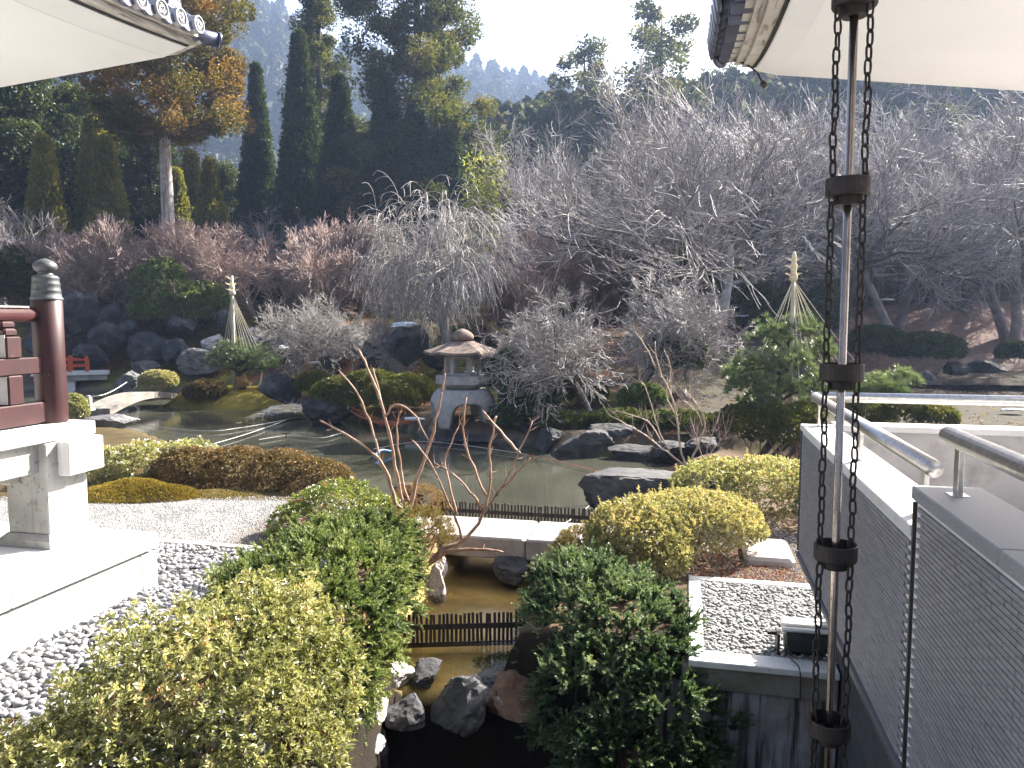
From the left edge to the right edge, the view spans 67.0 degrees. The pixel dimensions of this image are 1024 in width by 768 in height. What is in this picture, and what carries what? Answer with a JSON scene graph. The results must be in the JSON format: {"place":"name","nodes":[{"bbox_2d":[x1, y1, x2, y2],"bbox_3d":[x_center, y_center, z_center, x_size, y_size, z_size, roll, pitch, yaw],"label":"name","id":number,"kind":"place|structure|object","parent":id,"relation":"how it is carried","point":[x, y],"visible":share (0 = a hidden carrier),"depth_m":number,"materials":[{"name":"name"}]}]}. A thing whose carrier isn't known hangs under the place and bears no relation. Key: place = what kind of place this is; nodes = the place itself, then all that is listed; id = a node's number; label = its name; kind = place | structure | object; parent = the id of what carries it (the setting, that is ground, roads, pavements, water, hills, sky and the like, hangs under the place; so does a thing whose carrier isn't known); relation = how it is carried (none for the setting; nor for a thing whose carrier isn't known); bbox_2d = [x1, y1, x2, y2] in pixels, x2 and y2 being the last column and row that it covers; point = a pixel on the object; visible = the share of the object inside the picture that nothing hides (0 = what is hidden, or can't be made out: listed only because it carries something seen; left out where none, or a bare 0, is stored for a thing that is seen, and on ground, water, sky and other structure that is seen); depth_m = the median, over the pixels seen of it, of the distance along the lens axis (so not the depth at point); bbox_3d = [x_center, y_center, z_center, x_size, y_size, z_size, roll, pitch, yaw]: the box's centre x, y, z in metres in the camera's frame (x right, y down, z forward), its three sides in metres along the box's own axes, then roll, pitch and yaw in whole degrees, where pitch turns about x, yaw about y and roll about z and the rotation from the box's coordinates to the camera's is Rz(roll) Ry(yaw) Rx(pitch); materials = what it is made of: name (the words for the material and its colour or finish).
{"place":"outdoors","nodes":[
{"label":"outdoors","id":0,"kind":"place"},
{"bbox_2d":[54,24,486,162],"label":"hill","id":1,"kind":"structure","parent":0,"point":[270,98],"depth_m":321.23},
{"bbox_2d":[29,0,618,235],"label":"hillside wood","id":2,"kind":"object","parent":1,"relation":"on","point":[268,25],"visible":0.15,"depth_m":370.31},
{"bbox_2d":[24,392,676,523],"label":"pond water","id":3,"kind":"structure","parent":0,"point":[537,482],"depth_m":20.97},
{"bbox_2d":[301,385,360,424],"bbox_3d":[-6.386,0.763,27.404,1.548,1.498,1.822,4,6,38],"label":"rock","id":4,"kind":"object","parent":3,"relation":"in","point":[314,411],"visible":0.65,"depth_m":26.89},
{"bbox_2d":[14,0,754,93],"label":"sky","id":5,"kind":"structure","parent":0,"point":[534,34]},
{"bbox_2d":[0,496,807,583],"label":"gravel","id":6,"kind":"structure","parent":0,"point":[266,500],"depth_m":12.20,"materials":[{"name":"gravel"}]},
{"bbox_2d":[0,293,1023,767],"bbox_3d":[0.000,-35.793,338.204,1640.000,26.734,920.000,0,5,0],"label":"ground","id":7,"kind":"structure","parent":0,"point":[474,585],"depth_m":14.51,"materials":[{"name":"soil"}]},
{"bbox_2d":[0,243,39,305],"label":"clipped shrub","id":8,"kind":"object","parent":7,"relation":"on","point":[9,261],"visible":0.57,"depth_m":42.78,"materials":[{"name":"green plant"}]},
{"bbox_2d":[0,78,84,303],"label":"evergreen tree","id":9,"kind":"object","parent":7,"relation":"on","point":[24,123],"visible":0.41,"depth_m":59.22,"materials":[{"name":"green plant"}]},
{"bbox_2d":[10,130,78,301],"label":"cypress tree","id":10,"kind":"object","parent":7,"relation":"on","point":[45,185],"visible":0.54,"depth_m":55.25,"materials":[{"name":"green plant"}]},
{"bbox_2d":[0,229,105,306],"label":"bare maple","id":11,"kind":"object","parent":7,"relation":"on","point":[43,253],"visible":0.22,"depth_m":44.15,"materials":[{"name":"brown plant"}]},
{"bbox_2d":[0,83,158,245],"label":"evergreen tree","id":12,"kind":"object","parent":7,"relation":"on","point":[68,120],"visible":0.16,"depth_m":62.46,"materials":[{"name":"green plant"}]},
{"bbox_2d":[61,289,99,333],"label":"rock","id":13,"kind":"object","parent":7,"relation":"on","point":[81,310],"visible":0.85,"depth_m":41.47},
{"bbox_2d":[68,112,103,243],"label":"cypress tree","id":14,"kind":"object","parent":7,"relation":"on","point":[84,164],"visible":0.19,"depth_m":57.81,"materials":[{"name":"green plant"}]},
{"bbox_2d":[77,130,137,312],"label":"cypress tree","id":15,"kind":"object","parent":7,"relation":"on","point":[108,194],"visible":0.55,"depth_m":55.31,"materials":[{"name":"green plant"}]},
{"bbox_2d":[0,0,221,661],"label":"temple hall","id":16,"kind":"structure","parent":7,"relation":"on","point":[65,563],"depth_m":8.69,"materials":[{"name":"paint"}]},
{"bbox_2d":[43,210,193,322],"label":"bare maple","id":17,"kind":"object","parent":7,"relation":"on","point":[110,268],"visible":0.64,"depth_m":43.10,"materials":[{"name":"brown plant"}]},
{"bbox_2d":[87,477,203,503],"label":"moss","id":18,"kind":"object","parent":7,"relation":"on","point":[131,487],"visible":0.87,"depth_m":13.83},
{"bbox_2d":[113,115,200,248],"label":"evergreen tree","id":19,"kind":"object","parent":7,"relation":"on","point":[141,162],"visible":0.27,"depth_m":63.77,"materials":[{"name":"green plant"}]},
{"bbox_2d":[87,435,226,486],"bbox_3d":[-7.631,1.595,15.593,3.626,1.079,1.942,0,5,0],"label":"flowering azalea","id":20,"kind":"object","parent":7,"relation":"on","point":[118,457],"visible":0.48,"depth_m":15.18,"materials":[{"name":"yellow plant"}]},
{"bbox_2d":[59,0,261,324],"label":"cedar tree","id":21,"kind":"object","parent":7,"relation":"on","point":[164,80],"visible":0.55,"depth_m":43.45,"materials":[{"name":"orange plant"}]},
{"bbox_2d":[0,542,326,767],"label":"pebble bed","id":22,"kind":"object","parent":7,"relation":"on","point":[25,674],"visible":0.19,"depth_m":7.44,"materials":[{"name":"gravel"}]},
{"bbox_2d":[125,255,230,331],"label":"broadleaf evergreen","id":23,"kind":"object","parent":7,"relation":"on","point":[143,305],"visible":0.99,"depth_m":41.96,"materials":[{"name":"green plant"}]},
{"bbox_2d":[0,564,372,767],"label":"azalea bush","id":24,"kind":"object","parent":7,"relation":"on","point":[192,644],"visible":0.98,"depth_m":5.59,"materials":[{"name":"yellow plant"}]},
{"bbox_2d":[121,215,275,319],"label":"bare maple","id":25,"kind":"object","parent":7,"relation":"on","point":[187,256],"visible":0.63,"depth_m":43.52,"materials":[{"name":"brown plant"}]},
{"bbox_2d":[192,155,240,312],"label":"cypress tree","id":26,"kind":"object","parent":7,"relation":"on","point":[210,206],"visible":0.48,"depth_m":54.51,"materials":[{"name":"green plant"}]},
{"bbox_2d":[176,221,287,316],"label":"bare maple","id":27,"kind":"object","parent":7,"relation":"on","point":[263,249],"visible":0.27,"depth_m":46.99,"materials":[{"name":"brown plant"}]},
{"bbox_2d":[203,335,282,389],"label":"pine tree","id":28,"kind":"object","parent":7,"relation":"on","point":[240,378],"visible":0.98,"depth_m":33.79,"materials":[{"name":"green plant"}]},
{"bbox_2d":[145,444,357,492],"bbox_3d":[-5.047,1.742,15.139,4.204,1.126,1.511,0,5,6],"label":"clipped hedge","id":29,"kind":"object","parent":7,"relation":"on","point":[219,456],"visible":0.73,"depth_m":14.78,"materials":[{"name":"brown plant"}]},
{"bbox_2d":[229,60,286,302],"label":"cypress tree","id":30,"kind":"object","parent":7,"relation":"on","point":[256,178],"visible":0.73,"depth_m":69.54,"materials":[{"name":"green plant"}]},
{"bbox_2d":[264,27,329,304],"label":"cypress tree","id":31,"kind":"object","parent":7,"relation":"on","point":[301,141],"visible":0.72,"depth_m":63.30,"materials":[{"name":"green plant"}]},
{"bbox_2d":[243,289,374,377],"bbox_3d":[-9.126,-1.951,35.974,6.004,4.913,5.206,-3,6,-36],"label":"bare maple","id":32,"kind":"object","parent":7,"relation":"on","point":[329,337],"visible":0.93,"depth_m":35.78,"materials":[{"name":"grey plant"}]},
{"bbox_2d":[276,0,352,251],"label":"cedar tree","id":33,"kind":"object","parent":7,"relation":"on","point":[318,12],"visible":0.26,"depth_m":66.69,"materials":[{"name":"green plant"}]},
{"bbox_2d":[195,500,436,754],"bbox_3d":[-2.259,2.342,8.637,2.816,1.682,4.680,0,5,0],"label":"juniper bush","id":34,"kind":"object","parent":7,"relation":"on","point":[365,540],"visible":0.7,"depth_m":8.32,"materials":[{"name":"green plant"}]},
{"bbox_2d":[258,223,374,318],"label":"bare maple","id":35,"kind":"object","parent":7,"relation":"on","point":[315,265],"visible":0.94,"depth_m":44.62,"materials":[{"name":"brown plant"}]},
{"bbox_2d":[310,71,362,303],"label":"cypress tree","id":36,"kind":"object","parent":7,"relation":"on","point":[340,119],"visible":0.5,"depth_m":60.66,"materials":[{"name":"green plant"}]},
{"bbox_2d":[263,476,416,541],"bbox_3d":[-2.582,1.926,11.761,2.312,0.979,1.436,0,5,0],"label":"flowering camellia","id":37,"kind":"object","parent":7,"relation":"on","point":[297,504],"visible":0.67,"depth_m":11.58,"materials":[{"name":"green plant"}]},
{"bbox_2d":[307,367,437,412],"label":"clipped shrub","id":38,"kind":"object","parent":7,"relation":"on","point":[413,392],"visible":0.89,"depth_m":26.70,"materials":[{"name":"green plant"}]},
{"bbox_2d":[342,74,413,307],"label":"cypress tree","id":39,"kind":"object","parent":7,"relation":"on","point":[384,108],"visible":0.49,"depth_m":57.59,"materials":[{"name":"green plant"}]},
{"bbox_2d":[332,207,425,317],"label":"bare maple","id":40,"kind":"object","parent":7,"relation":"on","point":[351,233],"visible":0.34,"depth_m":46.77,"materials":[{"name":"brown plant"}]},
{"bbox_2d":[320,344,445,515],"bbox_3d":[-1.900,0.690,11.458,1.832,2.581,0.529,-1,5,-13],"label":"bare shrub","id":41,"kind":"object","parent":7,"relation":"on","point":[378,457],"visible":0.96,"depth_m":11.44,"materials":[{"name":"brown plant"}]},
{"bbox_2d":[353,303,439,373],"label":"bare maple","id":42,"kind":"object","parent":7,"relation":"on","point":[386,356],"visible":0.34,"depth_m":34.38,"materials":[{"name":"grey plant"}]},
{"bbox_2d":[384,693,424,731],"bbox_3d":[-1.069,3.320,7.798,0.435,0.365,0.668,0,5,0],"label":"rock","id":43,"kind":"object","parent":7,"relation":"on","point":[406,713],"visible":1,"depth_m":7.59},
{"bbox_2d":[381,325,428,366],"bbox_3d":[-4.521,-1.593,32.403,1.613,1.826,1.788,3,6,34],"label":"rock","id":44,"kind":"object","parent":7,"relation":"on","point":[406,346],"visible":0.96,"depth_m":32.05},
{"bbox_2d":[376,103,456,307],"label":"cypress tree","id":45,"kind":"object","parent":7,"relation":"on","point":[412,162],"visible":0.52,"depth_m":55.87,"materials":[{"name":"green plant"}]},
{"bbox_2d":[321,0,513,240],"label":"cedar tree","id":46,"kind":"object","parent":7,"relation":"on","point":[437,54],"visible":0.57,"depth_m":57.61,"materials":[{"name":"green plant"}]},
{"bbox_2d":[388,503,456,555],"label":"grass tuft","id":47,"kind":"object","parent":7,"relation":"on","point":[436,523],"visible":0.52,"depth_m":10.96,"materials":[{"name":"plant"}]},
{"bbox_2d":[330,170,537,373],"bbox_3d":[-3.372,-4.736,34.129,7.885,9.160,10.036,-4,6,-43],"label":"weeping cherry","id":48,"kind":"object","parent":7,"relation":"on","point":[437,271],"visible":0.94,"depth_m":33.35,"materials":[{"name":"grey plant"}]},
{"bbox_2d":[412,97,479,308],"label":"cypress tree","id":49,"kind":"object","parent":7,"relation":"on","point":[447,147],"visible":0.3,"depth_m":56.76,"materials":[{"name":"green plant"}]},
{"bbox_2d":[379,611,524,647],"bbox_3d":[-0.309,2.866,9.075,2.624,0.404,0.050,0,5,-4],"label":"picket fence","id":50,"kind":"object","parent":7,"relation":"on","point":[464,626],"visible":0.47,"depth_m":9.04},
{"bbox_2d":[430,674,489,737],"bbox_3d":[-0.523,3.170,7.698,0.572,0.613,0.828,-1,5,-8],"label":"rock","id":51,"kind":"object","parent":7,"relation":"on","point":[459,704],"visible":1,"depth_m":7.46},
{"bbox_2d":[423,328,498,428],"bbox_3d":[-1.554,-0.220,24.364,2.496,3.052,2.205,0,5,0],"label":"stone lantern","id":52,"kind":"object","parent":7,"relation":"on","point":[458,390],"visible":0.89,"depth_m":23.75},
{"bbox_2d":[412,397,538,566],"bbox_3d":[-0.475,1.380,10.733,1.716,2.324,0.849,0,5,0],"label":"bare shrub","id":53,"kind":"object","parent":7,"relation":"on","point":[439,554],"visible":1,"depth_m":10.72,"materials":[{"name":"brown plant"}]},
{"bbox_2d":[452,144,510,315],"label":"bamboo clump","id":54,"kind":"object","parent":7,"relation":"on","point":[483,186],"visible":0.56,"depth_m":49.02,"materials":[{"name":"green plant"}]},
{"bbox_2d":[470,256,559,347],"bbox_3d":[0.056,-3.540,34.967,3.848,4.707,4.234,2,5,22],"label":"bare maple","id":55,"kind":"object","parent":7,"relation":"on","point":[507,305],"visible":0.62,"depth_m":34.59,"materials":[{"name":"grey plant"}]},
{"bbox_2d":[409,113,620,262],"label":"bare cherry","id":56,"kind":"object","parent":7,"relation":"on","point":[512,177],"visible":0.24,"depth_m":54.98,"materials":[{"name":"grey plant"}]},
{"bbox_2d":[486,669,547,723],"bbox_3d":[0.064,3.163,7.775,0.694,0.512,0.620,-2,5,-23],"label":"rock","id":57,"kind":"object","parent":7,"relation":"on","point":[507,690],"visible":0.52,"depth_m":7.64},
{"bbox_2d":[485,344,562,428],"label":"clipped shrub","id":58,"kind":"object","parent":7,"relation":"on","point":[508,414],"visible":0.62,"depth_m":23.21,"materials":[{"name":"green plant"}]},
{"bbox_2d":[459,231,592,316],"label":"bare maple","id":59,"kind":"object","parent":7,"relation":"on","point":[571,267],"visible":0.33,"depth_m":43.91,"materials":[{"name":"grey plant"}]},
{"bbox_2d":[466,275,630,429],"bbox_3d":[0.970,-0.637,23.257,5.480,5.172,6.320,-3,6,-34],"label":"bare maple","id":60,"kind":"object","parent":7,"relation":"on","point":[549,361],"visible":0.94,"depth_m":22.35,"materials":[{"name":"grey plant"}]},
{"bbox_2d":[398,516,708,560],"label":"slab bridge","id":61,"kind":"structure","parent":7,"relation":"on","point":[528,539],"depth_m":11.50,"materials":[{"name":"stone"}]},
{"bbox_2d":[462,104,707,313],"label":"bare cherry","id":62,"kind":"object","parent":7,"relation":"on","point":[556,169],"visible":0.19,"depth_m":51.13,"materials":[{"name":"grey plant"}]},
{"bbox_2d":[431,500,741,526],"bbox_3d":[1.108,2.199,12.584,5.116,0.398,0.061,1,5,13],"label":"picket fence","id":63,"kind":"object","parent":7,"relation":"on","point":[540,514],"visible":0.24,"depth_m":12.77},
{"bbox_2d":[553,245,645,322],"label":"bare maple","id":64,"kind":"object","parent":7,"relation":"on","point":[606,302],"visible":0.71,"depth_m":45.84,"materials":[{"name":"grey plant"}]},
{"bbox_2d":[510,536,755,767],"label":"juniper bush","id":65,"kind":"object","parent":7,"relation":"on","point":[613,579],"visible":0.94,"depth_m":7.34,"materials":[{"name":"green plant"}]},
{"bbox_2d":[512,72,753,322],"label":"bare cherry","id":66,"kind":"object","parent":7,"relation":"on","point":[619,308],"visible":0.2,"depth_m":42.18,"materials":[{"name":"grey plant"}]},
{"bbox_2d":[533,405,742,435],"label":"clipped shrub","id":67,"kind":"object","parent":7,"relation":"on","point":[582,418],"visible":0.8,"depth_m":22.14,"materials":[{"name":"green plant"}]},
{"bbox_2d":[578,485,699,585],"bbox_3d":[1.571,1.920,9.946,1.590,1.282,1.548,0,5,0],"label":"azalea bush","id":68,"kind":"object","parent":7,"relation":"on","point":[614,514],"visible":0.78,"depth_m":9.54,"materials":[{"name":"yellow plant"}]},
{"bbox_2d":[578,467,718,513],"bbox_3d":[2.446,2.221,13.619,2.583,1.340,1.726,0,5,0],"label":"rock","id":69,"kind":"object","parent":7,"relation":"on","point":[611,483],"visible":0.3,"depth_m":13.37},
{"bbox_2d":[486,42,817,311],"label":"bare cherry","id":70,"kind":"object","parent":7,"relation":"on","point":[561,228],"visible":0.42,"depth_m":40.09,"materials":[{"name":"grey plant"}]},
{"bbox_2d":[487,75,878,362],"bbox_3d":[7.768,-7.301,31.795,11.221,13.154,17.892,3,6,36],"label":"bare cherry","id":71,"kind":"object","parent":7,"relation":"on","point":[687,234],"visible":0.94,"depth_m":31.15,"materials":[{"name":"grey plant"}]},
{"bbox_2d":[608,260,760,404],"bbox_3d":[6.197,-1.555,27.580,6.028,5.689,6.951,0,5,2],"label":"bare maple","id":72,"kind":"object","parent":7,"relation":"on","point":[668,319],"visible":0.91,"depth_m":26.79,"materials":[{"name":"grey plant"}]},
{"bbox_2d":[616,482,771,560],"bbox_3d":[2.406,1.888,10.503,2.180,1.140,1.566,-1,5,-13],"label":"azalea bush","id":73,"kind":"object","parent":7,"relation":"on","point":[750,515],"visible":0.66,"depth_m":10.09,"materials":[{"name":"yellow plant"}]},
{"bbox_2d":[662,447,799,521],"bbox_3d":[4.176,1.707,12.501,3.494,1.277,1.900,1,5,17],"label":"azalea hedge","id":74,"kind":"object","parent":7,"relation":"on","point":[743,469],"visible":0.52,"depth_m":12.22,"materials":[{"name":"yellow plant"}]},
{"bbox_2d":[654,677,836,767],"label":"retaining wall","id":75,"kind":"structure","parent":7,"relation":"on","point":[777,735],"depth_m":7.23,"materials":[{"name":"concrete"}]},
{"bbox_2d":[681,655,838,701],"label":"kerb beam","id":76,"kind":"structure","parent":75,"relation":"on","point":[760,684],"depth_m":7.15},
{"bbox_2d":[688,650,839,680],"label":"kerb","id":77,"kind":"structure","parent":76,"relation":"on","point":[749,663],"depth_m":7.18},
{"bbox_2d":[728,282,797,344],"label":"clipped shrub","id":78,"kind":"object","parent":7,"relation":"on","point":[774,295],"visible":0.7,"depth_m":40.97,"materials":[{"name":"green plant"}]},
{"bbox_2d":[740,539,795,567],"bbox_3d":[3.477,2.337,10.564,0.640,0.210,1.000,1,5,13],"label":"stepping stone","id":79,"kind":"object","parent":7,"relation":"on","point":[772,552],"visible":0.71,"depth_m":10.24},
{"bbox_2d":[712,400,824,459],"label":"clipped shrub","id":80,"kind":"object","parent":7,"relation":"on","point":[751,427],"visible":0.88,"depth_m":17.39,"materials":[{"name":"green plant"}]},
{"bbox_2d":[700,580,837,667],"bbox_3d":[3.163,2.518,8.208,2.277,0.076,2.121,1,5,13],"label":"pebble bed","id":81,"kind":"object","parent":7,"relation":"on","point":[743,617],"visible":0.49,"depth_m":8.38,"materials":[{"name":"gravel"}]},
{"bbox_2d":[767,616,828,702],"bbox_3d":[2.713,2.560,7.278,0.570,0.605,0.631,1,5,13],"label":"floodlight","id":82,"kind":"object","parent":81,"relation":"on","point":[799,636],"visible":0.87,"depth_m":7.29,"materials":[{"name":"black metal"}]},
{"bbox_2d":[719,308,837,446],"bbox_3d":[6.703,-0.096,18.581,3.771,3.596,2.595,-2,5,-20],"label":"pine tree","id":83,"kind":"object","parent":7,"relation":"on","point":[760,395],"visible":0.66,"depth_m":18.13,"materials":[{"name":"green plant"}]},
{"bbox_2d":[605,36,953,338],"bbox_3d":[15.831,-10.011,44.067,21.003,15.441,13.173,-4,6,-40],"label":"bare cherry","id":84,"kind":"object","parent":7,"relation":"on","point":[782,275],"visible":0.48,"depth_m":39.43,"materials":[{"name":"grey plant"}]},
{"bbox_2d":[645,76,956,301],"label":"bare cherry","id":85,"kind":"object","parent":7,"relation":"on","point":[770,226],"visible":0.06,"depth_m":46.95,"materials":[{"name":"grey plant"}]},
{"bbox_2d":[796,282,851,336],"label":"clipped shrub","id":86,"kind":"object","parent":7,"relation":"on","point":[815,293],"visible":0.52,"depth_m":39.17,"materials":[{"name":"green plant"}]},
{"bbox_2d":[707,0,1023,90],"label":"corridor roof","id":87,"kind":"structure","parent":7,"relation":"on","point":[969,43],"depth_m":4.55,"materials":[{"name":"paint"}]},
{"bbox_2d":[808,0,878,767],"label":"rain chain","id":88,"kind":"object","parent":87,"relation":"hanging from","point":[829,729],"visible":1,"depth_m":2.96,"materials":[{"name":"black metal"}]},
{"bbox_2d":[729,91,1023,339],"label":"bare cherry","id":89,"kind":"object","parent":7,"relation":"on","point":[870,254],"visible":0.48,"depth_m":40.49,"materials":[{"name":"grey plant"}]},
{"bbox_2d":[729,271,1023,310],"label":"board fence","id":90,"kind":"object","parent":7,"relation":"on","point":[1003,294],"visible":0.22,"depth_m":51.10,"materials":[{"name":"brown wood"}]},
{"bbox_2d":[847,322,912,363],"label":"clipped shrub","id":91,"kind":"object","parent":7,"relation":"on","point":[875,337],"visible":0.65,"depth_m":38.22,"materials":[{"name":"green plant"}]},
{"bbox_2d":[835,361,926,413],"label":"pine tree","id":92,"kind":"object","parent":7,"relation":"on","point":[890,380],"visible":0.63,"depth_m":19.20,"materials":[{"name":"green plant"}]},
{"bbox_2d":[760,101,1023,338],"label":"bare cherry","id":93,"kind":"object","parent":7,"relation":"on","point":[883,317],"visible":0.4,"depth_m":43.42,"materials":[{"name":"grey plant"}]},
{"bbox_2d":[832,403,961,424],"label":"clipped shrub","id":94,"kind":"object","parent":7,"relation":"on","point":[918,413],"visible":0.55,"depth_m":20.90,"materials":[{"name":"green plant"}]},
{"bbox_2d":[775,83,1023,297],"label":"bare cherry","id":95,"kind":"object","parent":7,"relation":"on","point":[884,139],"visible":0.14,"depth_m":53.53,"materials":[{"name":"grey plant"}]},
{"bbox_2d":[796,392,1023,767],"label":"walkway parapet","id":96,"kind":"structure","parent":7,"relation":"on","point":[936,670],"depth_m":3.82,"materials":[{"name":"tile"}]},
{"bbox_2d":[829,85,1023,312],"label":"bare cherry","id":97,"kind":"object","parent":7,"relation":"on","point":[957,303],"visible":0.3,"depth_m":48.20,"materials":[{"name":"grey plant"}]},
{"bbox_2d":[885,329,969,366],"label":"clipped shrub","id":98,"kind":"object","parent":7,"relation":"on","point":[930,343],"visible":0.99,"depth_m":37.05,"materials":[{"name":"green plant"}]},
{"bbox_2d":[869,102,1023,294],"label":"bare cherry","id":99,"kind":"object","parent":7,"relation":"on","point":[953,141],"visible":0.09,"depth_m":53.73,"materials":[{"name":"grey plant"}]},
{"bbox_2d":[884,90,1023,340],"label":"bare cherry","id":100,"kind":"object","parent":7,"relation":"on","point":[1012,333],"visible":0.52,"depth_m":40.89,"materials":[{"name":"grey plant"}]},
{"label":"hill","id":101,"kind":"structure","parent":0,"visible":0},
{"bbox_2d":[545,33,617,130],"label":"cedar","id":102,"kind":"object","parent":101,"relation":"on","point":[588,51],"visible":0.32,"depth_m":96.48,"materials":[{"name":"green plant"}]},
{"bbox_2d":[609,0,712,142],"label":"cedar","id":103,"kind":"object","parent":101,"relation":"on","point":[655,36],"visible":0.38,"depth_m":91.40,"materials":[{"name":"green plant"}]},
{"bbox_2d":[430,68,1023,306],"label":"hillside wood","id":104,"kind":"object","parent":101,"relation":"on","point":[505,112],"visible":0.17,"depth_m":92.27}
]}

